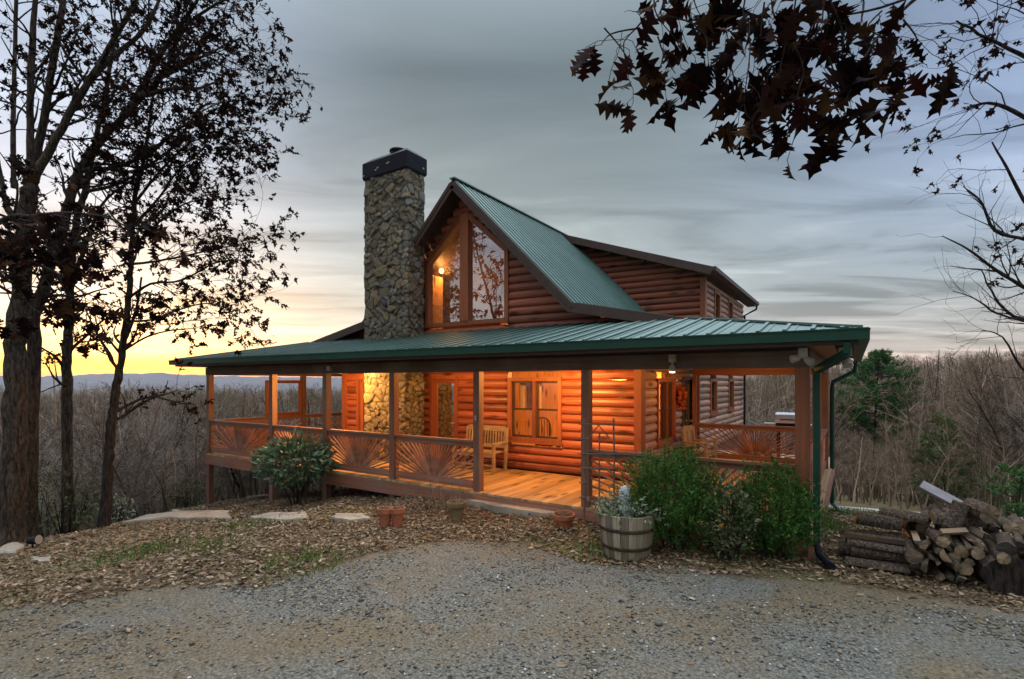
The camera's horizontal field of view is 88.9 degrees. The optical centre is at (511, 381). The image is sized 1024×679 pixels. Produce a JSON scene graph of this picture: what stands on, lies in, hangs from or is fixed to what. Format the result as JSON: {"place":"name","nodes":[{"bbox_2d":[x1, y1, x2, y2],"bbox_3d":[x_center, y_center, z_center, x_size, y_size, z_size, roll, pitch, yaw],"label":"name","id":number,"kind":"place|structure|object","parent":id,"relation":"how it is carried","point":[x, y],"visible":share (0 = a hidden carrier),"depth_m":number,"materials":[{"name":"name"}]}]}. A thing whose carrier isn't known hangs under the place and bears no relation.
{"place":"outdoors","nodes":[
{"label":"outdoors","id":0,"kind":"place"},
{"bbox_2d":[0,373,341,389],"bbox_3d":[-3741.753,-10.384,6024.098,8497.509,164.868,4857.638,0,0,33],"label":"mountains","id":1,"kind":"structure","parent":0,"point":[161,379],"depth_m":4516.66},
{"bbox_2d":[0,384,1023,678],"bbox_3d":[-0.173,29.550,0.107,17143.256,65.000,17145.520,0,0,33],"label":"ground","id":2,"kind":"structure","parent":0,"point":[910,656],"depth_m":4.94,"materials":[{"name":"gravel"}]},
{"bbox_2d":[0,542,24,555],"bbox_3d":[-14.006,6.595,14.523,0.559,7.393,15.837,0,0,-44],"label":"flat stone","id":3,"kind":"object","parent":2,"relation":"on","point":[12,548],"visible":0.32,"depth_m":9.46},
{"bbox_2d":[38,462,100,537],"bbox_3d":[-12.073,3.405,13.489,2.201,2.647,1.928,0,0,13],"label":"wild shrub","id":4,"kind":"object","parent":2,"relation":"on","point":[47,526],"visible":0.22,"depth_m":13.76,"materials":[{"name":"brown plant"}]},
{"bbox_2d":[26,455,114,536],"bbox_3d":[-10.706,2.781,12.535,1.753,2.064,1.839,0,0,-26],"label":"wild shrub","id":5,"kind":"object","parent":2,"relation":"on","point":[64,525],"visible":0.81,"depth_m":12.41,"materials":[{"name":"brown plant"}]},
{"bbox_2d":[39,435,133,529],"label":"bare tree","id":6,"kind":"object","parent":2,"relation":"on","point":[91,473],"visible":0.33,"depth_m":16.34,"materials":[{"name":"brown plant"}]},
{"bbox_2d":[42,458,144,517],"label":"bare tree","id":7,"kind":"object","parent":2,"relation":"on","point":[94,508],"visible":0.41,"depth_m":15.60,"materials":[{"name":"brown plant"}]},
{"bbox_2d":[0,154,191,358],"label":"oak tree","id":8,"kind":"object","parent":2,"relation":"on","point":[53,257],"visible":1,"depth_m":4.95,"materials":[{"name":"brown plant"}]},
{"bbox_2d":[52,396,162,521],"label":"bare tree","id":9,"kind":"object","parent":2,"relation":"on","point":[103,432],"visible":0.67,"depth_m":16.13,"materials":[{"name":"brown plant"}]},
{"bbox_2d":[39,394,185,526],"bbox_3d":[-13.963,3.474,17.231,3.883,6.157,4.124,0,0,24],"label":"bare tree","id":10,"kind":"object","parent":2,"relation":"on","point":[85,507],"visible":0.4,"depth_m":17.59,"materials":[{"name":"brown plant"}]},
{"bbox_2d":[42,446,184,515],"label":"bare tree","id":11,"kind":"object","parent":2,"relation":"on","point":[114,489],"visible":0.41,"depth_m":16.18,"materials":[{"name":"brown plant"}]},
{"bbox_2d":[0,0,227,546],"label":"oak tree","id":12,"kind":"object","parent":2,"relation":"on","point":[14,469],"visible":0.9,"depth_m":11.18,"materials":[{"name":"brown plant"}]},
{"bbox_2d":[60,438,171,516],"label":"bare tree","id":13,"kind":"object","parent":2,"relation":"on","point":[137,513],"visible":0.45,"depth_m":16.70,"materials":[{"name":"brown plant"}]},
{"bbox_2d":[96,492,136,522],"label":"wild shrub","id":14,"kind":"object","parent":2,"relation":"on","point":[118,517],"visible":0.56,"depth_m":13.68,"materials":[{"name":"green plant"}]},
{"bbox_2d":[41,382,203,517],"bbox_3d":[-12.592,2.722,16.588,5.920,5.417,4.309,-1,0,-10],"label":"bare tree","id":15,"kind":"object","parent":2,"relation":"on","point":[141,458],"visible":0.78,"depth_m":16.38,"materials":[{"name":"brown plant"}]},
{"bbox_2d":[51,418,193,518],"bbox_3d":[-12.087,3.235,16.377,3.658,4.256,3.054,1,-4,-37],"label":"bare tree","id":16,"kind":"object","parent":2,"relation":"on","point":[115,472],"visible":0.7,"depth_m":15.68,"materials":[{"name":"brown plant"}]},
{"bbox_2d":[54,398,199,519],"bbox_3d":[-12.823,3.199,17.184,4.028,5.539,3.133,0,0,0],"label":"bare tree","id":17,"kind":"object","parent":2,"relation":"on","point":[121,452],"visible":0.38,"depth_m":17.27,"materials":[{"name":"brown plant"}]},
{"bbox_2d":[3,0,257,533],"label":"oak tree","id":18,"kind":"object","parent":2,"relation":"on","point":[65,363],"visible":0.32,"depth_m":13.13,"materials":[{"name":"brown plant"}]},
{"bbox_2d":[83,427,202,515],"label":"bare tree","id":19,"kind":"object","parent":2,"relation":"on","point":[143,512],"visible":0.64,"depth_m":16.69,"materials":[{"name":"brown plant"}]},
{"bbox_2d":[84,385,204,513],"bbox_3d":[-12.917,3.285,18.267,3.475,6.404,3.185,3,3,37],"label":"bare tree","id":20,"kind":"object","parent":2,"relation":"on","point":[147,457],"visible":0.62,"depth_m":18.22,"materials":[{"name":"brown plant"}]},
{"bbox_2d":[78,437,228,511],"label":"bare tree","id":21,"kind":"object","parent":2,"relation":"on","point":[164,464],"visible":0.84,"depth_m":16.34,"materials":[{"name":"brown plant"}]},
{"bbox_2d":[116,388,203,510],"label":"bare tree","id":22,"kind":"object","parent":2,"relation":"on","point":[155,437],"visible":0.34,"depth_m":19.41,"materials":[{"name":"brown plant"}]},
{"bbox_2d":[98,391,222,513],"bbox_3d":[-12.654,3.329,18.425,4.178,6.151,3.770,0,0,-5],"label":"bare tree","id":23,"kind":"object","parent":2,"relation":"on","point":[172,447],"visible":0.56,"depth_m":18.70,"materials":[{"name":"brown plant"}]},
{"bbox_2d":[0,0,322,536],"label":"oak tree","id":24,"kind":"object","parent":2,"relation":"on","point":[34,342],"visible":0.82,"depth_m":11.90,"materials":[{"name":"brown plant"}]},
{"bbox_2d":[125,390,215,505],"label":"bare tree","id":25,"kind":"object","parent":2,"relation":"on","point":[180,443],"visible":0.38,"depth_m":20.15,"materials":[{"name":"brown plant"}]},
{"bbox_2d":[122,509,231,524],"bbox_3d":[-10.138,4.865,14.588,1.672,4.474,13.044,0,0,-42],"label":"flat stone","id":26,"kind":"object","parent":2,"relation":"on","point":[186,515],"visible":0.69,"depth_m":11.85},
{"bbox_2d":[50,17,310,527],"bbox_3d":[-7.595,-2.385,12.217,5.896,12.061,3.873,0,0,12],"label":"oak tree","id":27,"kind":"object","parent":2,"relation":"on","point":[105,508],"visible":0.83,"depth_m":12.18,"materials":[{"name":"brown plant"}]},
{"bbox_2d":[154,402,224,502],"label":"bare tree","id":28,"kind":"object","parent":2,"relation":"on","point":[189,438],"visible":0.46,"depth_m":18.51,"materials":[{"name":"brown plant"}]},
{"bbox_2d":[163,478,218,508],"bbox_3d":[-10.151,3.658,16.472,1.552,1.245,1.546,0,0,-32],"label":"wild shrub","id":29,"kind":"object","parent":2,"relation":"on","point":[184,502],"visible":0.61,"depth_m":16.34,"materials":[{"name":"brown plant"}]},
{"bbox_2d":[171,396,249,496],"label":"bare tree","id":30,"kind":"object","parent":2,"relation":"on","point":[243,489],"visible":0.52,"depth_m":18.08,"materials":[{"name":"brown plant"}]},
{"bbox_2d":[176,400,254,499],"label":"bare tree","id":31,"kind":"object","parent":2,"relation":"on","point":[230,493],"visible":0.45,"depth_m":18.11,"materials":[{"name":"brown plant"}]},
{"bbox_2d":[250,511,308,521],"bbox_3d":[-4.274,2.561,9.629,1.839,0.436,0.684,0,0,33],"label":"flat stone","id":32,"kind":"object","parent":2,"relation":"on","point":[290,516],"visible":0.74,"depth_m":9.47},
{"bbox_2d":[248,427,339,504],"bbox_3d":[-4.800,1.898,11.583,1.890,1.812,1.949,0,0,-26],"label":"rhododendron","id":33,"kind":"object","parent":2,"relation":"on","point":[293,480],"visible":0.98,"depth_m":11.25,"materials":[{"name":"green plant"}]},
{"bbox_2d":[330,513,370,522],"bbox_3d":[-2.721,2.345,8.782,0.889,0.246,0.447,0,0,33],"label":"flat stone","id":34,"kind":"object","parent":2,"relation":"on","point":[353,517],"visible":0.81,"depth_m":8.64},
{"bbox_2d":[374,504,392,527],"bbox_3d":[-2.004,2.093,8.194,0.262,0.400,0.285,0,0,-26],"label":"terracotta pot","id":35,"kind":"object","parent":2,"relation":"on","point":[383,512],"visible":0.93,"depth_m":8.11,"materials":[{"name":"ceramic"}]},
{"bbox_2d":[385,500,406,527],"bbox_3d":[-1.814,2.076,8.204,0.366,0.429,0.266,0,0,27],"label":"terracotta pot","id":36,"kind":"object","parent":2,"relation":"on","point":[397,512],"visible":0.99,"depth_m":8.12,"materials":[{"name":"ceramic"}]},
{"bbox_2d":[447,497,465,521],"bbox_3d":[-0.912,2.067,8.581,0.322,0.440,0.329,0,0,33],"label":"terracotta pot","id":37,"kind":"object","parent":2,"relation":"on","point":[456,507],"visible":1,"depth_m":8.48,"materials":[{"name":"ceramic"}]},
{"bbox_2d":[6,505,933,590],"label":"grass","id":38,"kind":"structure","parent":2,"relation":"on","point":[315,555],"depth_m":7.33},
{"bbox_2d":[466,499,553,517],"bbox_3d":[-0.066,2.291,9.269,1.968,0.256,0.402,0,0,38],"label":"flat stone","id":39,"kind":"object","parent":2,"relation":"on","point":[518,510],"visible":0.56,"depth_m":9.06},
{"bbox_2d":[0,488,1023,678],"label":"leaf litter","id":40,"kind":"object","parent":2,"relation":"on","point":[65,545],"visible":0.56,"depth_m":7.39,"materials":[{"name":"brown plant"}]},
{"bbox_2d":[0,344,1023,535],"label":"winter woods","id":41,"kind":"object","parent":2,"relation":"on","point":[924,410],"visible":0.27,"depth_m":34.29,"materials":[{"name":"brown plant"}]},
{"bbox_2d":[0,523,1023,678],"bbox_3d":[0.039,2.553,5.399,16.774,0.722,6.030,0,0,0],"label":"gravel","id":42,"kind":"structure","parent":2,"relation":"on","point":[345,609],"depth_m":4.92,"materials":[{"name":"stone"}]},
{"bbox_2d":[168,147,870,569],"bbox_3d":[1.549,-0.010,17.139,16.492,12.120,16.247,0,0,33],"label":"log cabin","id":43,"kind":"object","parent":2,"relation":"on","point":[482,307],"visible":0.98,"depth_m":12.30,"materials":[{"name":"brown wood"}]},
{"bbox_2d":[356,377,364,443],"bbox_3d":[-4.105,0.950,15.019,0.960,2.200,0.160,0,0,33],"label":"door","id":44,"kind":"structure","parent":43,"relation":"in","point":[360,387],"depth_m":15.20,"materials":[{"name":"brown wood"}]},
{"bbox_2d":[429,376,458,459],"bbox_3d":[-1.727,0.950,13.466,0.940,2.200,0.160,0,0,33],"label":"door","id":45,"kind":"structure","parent":43,"relation":"in","point":[443,394],"depth_m":13.53,"materials":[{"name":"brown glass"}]},
{"bbox_2d":[425,211,509,327],"bbox_3d":[-1.148,-2.842,13.091,2.620,2.845,0.205,0,0,33],"label":"gable window","id":46,"kind":"structure","parent":43,"relation":"in","point":[465,221],"depth_m":13.02,"materials":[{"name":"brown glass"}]},
{"bbox_2d":[452,424,508,472],"bbox_3d":[-0.754,1.550,12.322,1.244,1.003,0.649,0,0,33],"label":"porch bench","id":47,"kind":"object","parent":43,"relation":"on","point":[493,452],"visible":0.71,"depth_m":12.29,"materials":[{"name":"brown wood"}]},
{"bbox_2d":[507,377,562,445],"bbox_3d":[0.526,0.657,11.988,1.490,1.515,0.210,0,0,33],"label":"window","id":48,"kind":"structure","parent":43,"relation":"in","point":[535,438],"depth_m":11.96,"materials":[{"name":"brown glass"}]},
{"bbox_2d":[653,378,677,447],"bbox_3d":[3.562,0.687,12.174,0.210,1.535,1.460,0,0,33],"label":"window","id":49,"kind":"structure","parent":43,"relation":"in","point":[667,410],"depth_m":12.14,"materials":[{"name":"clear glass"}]},
{"bbox_2d":[680,377,691,452],"bbox_3d":[4.588,0.960,13.755,0.160,2.180,1.110,0,0,33],"label":"door","id":50,"kind":"structure","parent":43,"relation":"in","point":[685,380],"depth_m":14.07,"materials":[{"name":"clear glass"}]},
{"bbox_2d":[681,425,718,468],"bbox_3d":[4.422,1.550,12.300,0.649,1.003,0.644,0,0,43],"label":"porch chair","id":51,"kind":"object","parent":43,"relation":"on","point":[688,431],"visible":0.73,"depth_m":12.30,"materials":[{"name":"brown wood"}]},
{"bbox_2d":[705,379,718,416],"bbox_3d":[6.247,0.482,16.285,0.210,1.145,0.960,0,0,33],"label":"window","id":52,"kind":"structure","parent":43,"relation":"in","point":[713,386],"depth_m":16.56,"materials":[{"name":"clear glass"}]},
{"bbox_2d":[763,412,811,455],"bbox_3d":[7.219,1.423,13.521,1.240,1.250,0.564,0,0,33],"label":"gas grill","id":53,"kind":"object","parent":43,"relation":"on","point":[785,419],"visible":0.41,"depth_m":13.46,"materials":[{"name":"silver metal"}]},
{"bbox_2d":[38,360,1018,528],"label":"woodland leaves","id":54,"kind":"object","parent":2,"relation":"on","point":[739,445],"depth_m":46.90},
{"bbox_2d":[38,394,1023,535],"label":"brush","id":55,"kind":"object","parent":2,"relation":"on","point":[859,468],"visible":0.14,"depth_m":20.36,"materials":[{"name":"brown plant"}]},
{"bbox_2d":[80,362,1006,496],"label":"pines","id":56,"kind":"object","parent":2,"relation":"on","point":[923,429],"visible":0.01,"depth_m":37.36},
{"bbox_2d":[553,508,574,529],"bbox_3d":[0.805,2.092,7.987,0.353,0.394,0.352,0,0,-13],"label":"terracotta pot","id":57,"kind":"object","parent":2,"relation":"on","point":[563,518],"visible":0.96,"depth_m":7.91,"materials":[{"name":"ceramic"}]},
{"bbox_2d":[578,418,618,522],"bbox_3d":[1.368,1.475,8.266,0.640,1.800,0.064,0,0,17],"label":"trellis","id":58,"kind":"object","parent":2,"relation":"on","point":[599,453],"visible":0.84,"depth_m":8.27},
{"bbox_2d":[598,504,655,560],"bbox_3d":[1.513,1.985,6.899,0.743,0.568,0.744,0,0,33],"label":"barrel planter","id":59,"kind":"object","parent":2,"relation":"on","point":[628,540],"visible":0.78,"depth_m":6.60,"materials":[{"name":"wood"}]},
{"bbox_2d":[587,487,669,528],"bbox_3d":[1.503,1.674,6.868,1.172,0.532,1.183,0,0,33],"label":"trailing plant","id":60,"kind":"object","parent":59,"relation":"on","point":[610,508],"visible":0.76,"depth_m":6.76,"materials":[{"name":"green plant"}]},
{"bbox_2d":[605,433,740,553],"bbox_3d":[2.130,1.499,7.086,1.655,1.654,1.732,0,0,-14],"label":"evergreen bush","id":61,"kind":"object","parent":2,"relation":"on","point":[681,473],"visible":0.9,"depth_m":6.80,"materials":[{"name":"green plant"}]},
{"bbox_2d":[697,470,760,562],"bbox_3d":[2.733,1.712,6.592,0.780,1.226,0.884,0,0,33],"label":"flowering shrub","id":62,"kind":"object","parent":2,"relation":"on","point":[726,545],"visible":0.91,"depth_m":6.52,"materials":[{"name":"green plant"}]},
{"bbox_2d":[570,0,962,180],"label":"oak tree","id":63,"kind":"object","parent":2,"relation":"on","point":[778,94],"visible":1,"depth_m":2.36,"materials":[{"name":"brown plant"}]},
{"bbox_2d":[721,451,840,560],"bbox_3d":[3.440,1.609,6.742,1.384,1.439,1.431,0,0,33],"label":"evergreen bush","id":64,"kind":"object","parent":2,"relation":"on","point":[785,498],"visible":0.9,"depth_m":6.55,"materials":[{"name":"green plant"}]},
{"bbox_2d":[838,540,893,562],"bbox_3d":[4.522,2.179,6.665,0.596,0.222,0.225,1,13,30],"label":"firewood log","id":65,"kind":"object","parent":2,"relation":"on","point":[844,549],"visible":0.29,"depth_m":6.70,"materials":[{"name":"brown wood"}]},
{"bbox_2d":[844,529,902,546],"bbox_3d":[4.607,1.999,6.654,0.617,0.205,0.198,-4,-15,30],"label":"firewood log","id":66,"kind":"object","parent":65,"relation":"on","point":[890,534],"visible":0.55,"depth_m":6.59,"materials":[{"name":"brown wood"}]},
{"bbox_2d":[854,511,902,530],"bbox_3d":[4.623,1.757,6.589,0.491,0.170,0.164,4,29,28],"label":"firewood log","id":67,"kind":"object","parent":66,"relation":"on","point":[877,520],"visible":0.98,"depth_m":6.54,"materials":[{"name":"brown wood"}]},
{"bbox_2d":[878,507,931,523],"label":"firewood log","id":68,"kind":"object","parent":67,"relation":"on","point":[912,516],"visible":0.88,"depth_m":6.43,"materials":[{"name":"brown wood"}]},
{"bbox_2d":[845,556,910,573],"bbox_3d":[4.419,2.210,6.320,0.650,0.088,0.175,-1,-10,32],"label":"firewood log","id":69,"kind":"object","parent":2,"relation":"on","point":[884,565],"visible":0.98,"depth_m":6.27,"materials":[{"name":"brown wood"}]},
{"bbox_2d":[850,545,908,563],"bbox_3d":[4.504,2.098,6.369,0.629,0.163,0.161,-1,-30,32],"label":"firewood log","id":70,"kind":"object","parent":69,"relation":"on","point":[869,553],"visible":0.57,"depth_m":6.33,"materials":[{"name":"brown wood"}]},
{"bbox_2d":[847,538,924,556],"bbox_3d":[4.512,1.998,6.318,0.775,0.066,0.128,1,-2,37],"label":"firewood log","id":71,"kind":"object","parent":70,"relation":"on","point":[880,546],"visible":0.95,"depth_m":6.32,"materials":[{"name":"brown wood"}]},
{"bbox_2d":[846,531,904,544],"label":"firewood log","id":72,"kind":"object","parent":71,"relation":"on","point":[885,539],"visible":1,"depth_m":6.41,"materials":[{"name":"brown wood"}]},
{"bbox_2d":[829,348,938,489],"bbox_3d":[28.044,3.261,39.977,6.579,11.855,6.305,0,0,-15],"label":"pine tree","id":73,"kind":"object","parent":2,"relation":"on","point":[872,363],"visible":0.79,"depth_m":39.33,"materials":[{"name":"green plant"}]},
{"bbox_2d":[864,0,1023,288],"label":"oak tree","id":74,"kind":"object","parent":2,"relation":"on","point":[994,52],"visible":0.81,"depth_m":8.02,"materials":[{"name":"brown plant"}]},
{"bbox_2d":[903,411,986,503],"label":"pine tree","id":75,"kind":"object","parent":2,"relation":"on","point":[924,438],"visible":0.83,"depth_m":20.76,"materials":[{"name":"green plant"}]},
{"bbox_2d":[891,162,1023,378],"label":"bare tree","id":76,"kind":"object","parent":2,"relation":"on","point":[1017,282],"visible":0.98,"depth_m":12.62,"materials":[{"name":"brown plant"}]},
{"bbox_2d":[951,569,966,582],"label":"firewood log","id":77,"kind":"object","parent":2,"relation":"on","point":[960,578],"visible":0.59,"depth_m":5.82,"materials":[{"name":"brown wood"}]},
{"bbox_2d":[958,558,973,574],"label":"firewood log","id":78,"kind":"object","parent":77,"relation":"on","point":[967,569],"visible":0.48,"depth_m":5.80,"materials":[{"name":"brown wood"}]},
{"bbox_2d":[936,554,961,571],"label":"firewood log","id":79,"kind":"object","parent":78,"relation":"on","point":[954,565],"visible":0.55,"depth_m":5.83,"materials":[{"name":"brown wood"}]},
{"bbox_2d":[930,546,951,561],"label":"firewood log","id":80,"kind":"object","parent":79,"relation":"on","point":[942,555],"visible":0.56,"depth_m":5.88,"materials":[{"name":"brown wood"}]},
{"bbox_2d":[919,538,932,548],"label":"firewood log","id":81,"kind":"object","parent":80,"relation":"on","point":[926,543],"visible":0.78,"depth_m":6.01,"materials":[{"name":"brown wood"}]},
{"bbox_2d":[924,527,949,547],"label":"firewood log","id":82,"kind":"object","parent":81,"relation":"on","point":[932,534],"visible":0.94,"depth_m":5.93,"materials":[{"name":"brown wood"}]},
{"bbox_2d":[938,527,968,535],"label":"firewood log","id":83,"kind":"object","parent":82,"relation":"on","point":[953,531],"visible":1,"depth_m":5.91,"materials":[{"name":"brown wood"}]},
{"bbox_2d":[942,500,970,527],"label":"firewood log","id":84,"kind":"object","parent":83,"relation":"on","point":[956,514],"visible":0.84,"depth_m":6.00,"materials":[{"name":"brown wood"}]},
{"bbox_2d":[944,548,960,561],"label":"firewood log","id":85,"kind":"object","parent":78,"relation":"on","point":[952,555],"visible":0.53,"depth_m":5.88,"materials":[{"name":"brown wood"}]},
{"bbox_2d":[950,535,968,557],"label":"firewood log","id":86,"kind":"object","parent":85,"relation":"on","point":[959,548],"visible":0.62,"depth_m":5.87,"materials":[{"name":"brown wood"}]},
{"bbox_2d":[961,556,974,565],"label":"firewood log","id":87,"kind":"object","parent":78,"relation":"on","point":[969,560],"visible":0.5,"depth_m":5.79,"materials":[{"name":"brown wood"}]},
{"bbox_2d":[961,540,984,559],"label":"firewood log","id":88,"kind":"object","parent":87,"relation":"on","point":[976,552],"visible":0.68,"depth_m":5.71,"materials":[{"name":"brown wood"}]},
{"bbox_2d":[962,532,984,549],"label":"firewood log","id":89,"kind":"object","parent":88,"relation":"on","point":[977,541],"visible":0.71,"depth_m":5.81,"materials":[{"name":"brown wood"}]},
{"bbox_2d":[962,526,990,538],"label":"firewood log","id":90,"kind":"object","parent":89,"relation":"on","point":[978,532],"visible":0.71,"depth_m":5.90,"materials":[{"name":"brown wood"}]},
{"bbox_2d":[928,511,986,527],"bbox_3d":[5.242,1.605,6.148,0.513,0.099,0.200,1,13,17],"label":"firewood log","id":91,"kind":"object","parent":90,"relation":"on","point":[939,518],"visible":0.59,"depth_m":6.08,"materials":[{"name":"brown wood"}]},
{"bbox_2d":[963,498,999,522],"bbox_3d":[5.370,1.472,5.988,0.206,0.213,0.293,0,6,5],"label":"firewood log","id":92,"kind":"object","parent":91,"relation":"on","point":[983,512],"visible":0.93,"depth_m":5.87,"materials":[{"name":"brown wood"}]},
{"bbox_2d":[933,374,1023,509],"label":"bare tree","id":93,"kind":"object","parent":2,"relation":"on","point":[988,421],"visible":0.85,"depth_m":19.89,"materials":[{"name":"brown plant"}]},
{"bbox_2d":[939,369,1023,464],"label":"bare tree","id":94,"kind":"object","parent":2,"relation":"on","point":[1000,412],"visible":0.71,"depth_m":20.71,"materials":[{"name":"brown plant"}]},
{"bbox_2d":[943,366,1023,468],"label":"bare tree","id":95,"kind":"object","parent":2,"relation":"on","point":[1007,451],"visible":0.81,"depth_m":20.61,"materials":[{"name":"brown plant"}]},
{"bbox_2d":[946,356,1023,504],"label":"bare tree","id":96,"kind":"object","parent":2,"relation":"on","point":[989,412],"visible":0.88,"depth_m":20.39,"materials":[{"name":"brown plant"}]},
{"bbox_2d":[965,472,1023,516],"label":"wild shrub","id":97,"kind":"object","parent":2,"relation":"on","point":[1007,514],"visible":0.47,"depth_m":18.20,"materials":[{"name":"green plant"}]},
{"bbox_2d":[970,552,1023,596],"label":"firewood log","id":98,"kind":"object","parent":2,"relation":"on","point":[992,572],"visible":0.73,"depth_m":5.58,"materials":[{"name":"brown wood"}]},
{"bbox_2d":[995,532,1016,555],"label":"firewood log","id":99,"kind":"object","parent":98,"relation":"on","point":[1005,542],"visible":0.98,"depth_m":5.62,"materials":[{"name":"brown wood"}]},
{"bbox_2d":[976,461,1023,516],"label":"pine tree","id":100,"kind":"object","parent":2,"relation":"on","point":[1019,491],"visible":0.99,"depth_m":15.09,"materials":[{"name":"green plant"}]},
{"bbox_2d":[0,0,1023,384],"label":"sky","id":101,"kind":"structure","parent":0,"point":[486,92],"materials":[{"name":"grey"}]},
{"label":"firewood log","id":102,"kind":"object","parent":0,"visible":0},
{"bbox_2d":[909,563,920,571],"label":"firewood log","id":103,"kind":"object","parent":102,"relation":"on","point":[914,567],"visible":0.47,"depth_m":6.02,"materials":[{"name":"brown wood"}]},
{"bbox_2d":[901,538,922,563],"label":"firewood log","id":104,"kind":"object","parent":103,"relation":"on","point":[912,553],"visible":0.82,"depth_m":6.09,"materials":[{"name":"brown wood"}]},
{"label":"firewood log","id":105,"kind":"object","parent":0,"visible":0},
{"bbox_2d":[938,505,948,511],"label":"firewood log","id":106,"kind":"object","parent":105,"relation":"on","point":[943,508],"visible":0.16,"depth_m":6.52,"materials":[{"name":"brown wood"}]},
{"bbox_2d":[918,481,962,505],"bbox_3d":[5.464,1.454,6.600,0.513,0.350,0.141,0,0,41],"label":"grey plank","id":107,"kind":"object","parent":106,"relation":"on","point":[936,492],"visible":0.64,"depth_m":6.62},
{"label":"firewood log","id":108,"kind":"object","parent":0,"visible":0},
{"bbox_2d":[995,516,1018,533],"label":"firewood log","id":109,"kind":"object","parent":108,"relation":"on","point":[1006,525],"visible":0.6,"depth_m":6.02,"materials":[{"name":"brown wood"}]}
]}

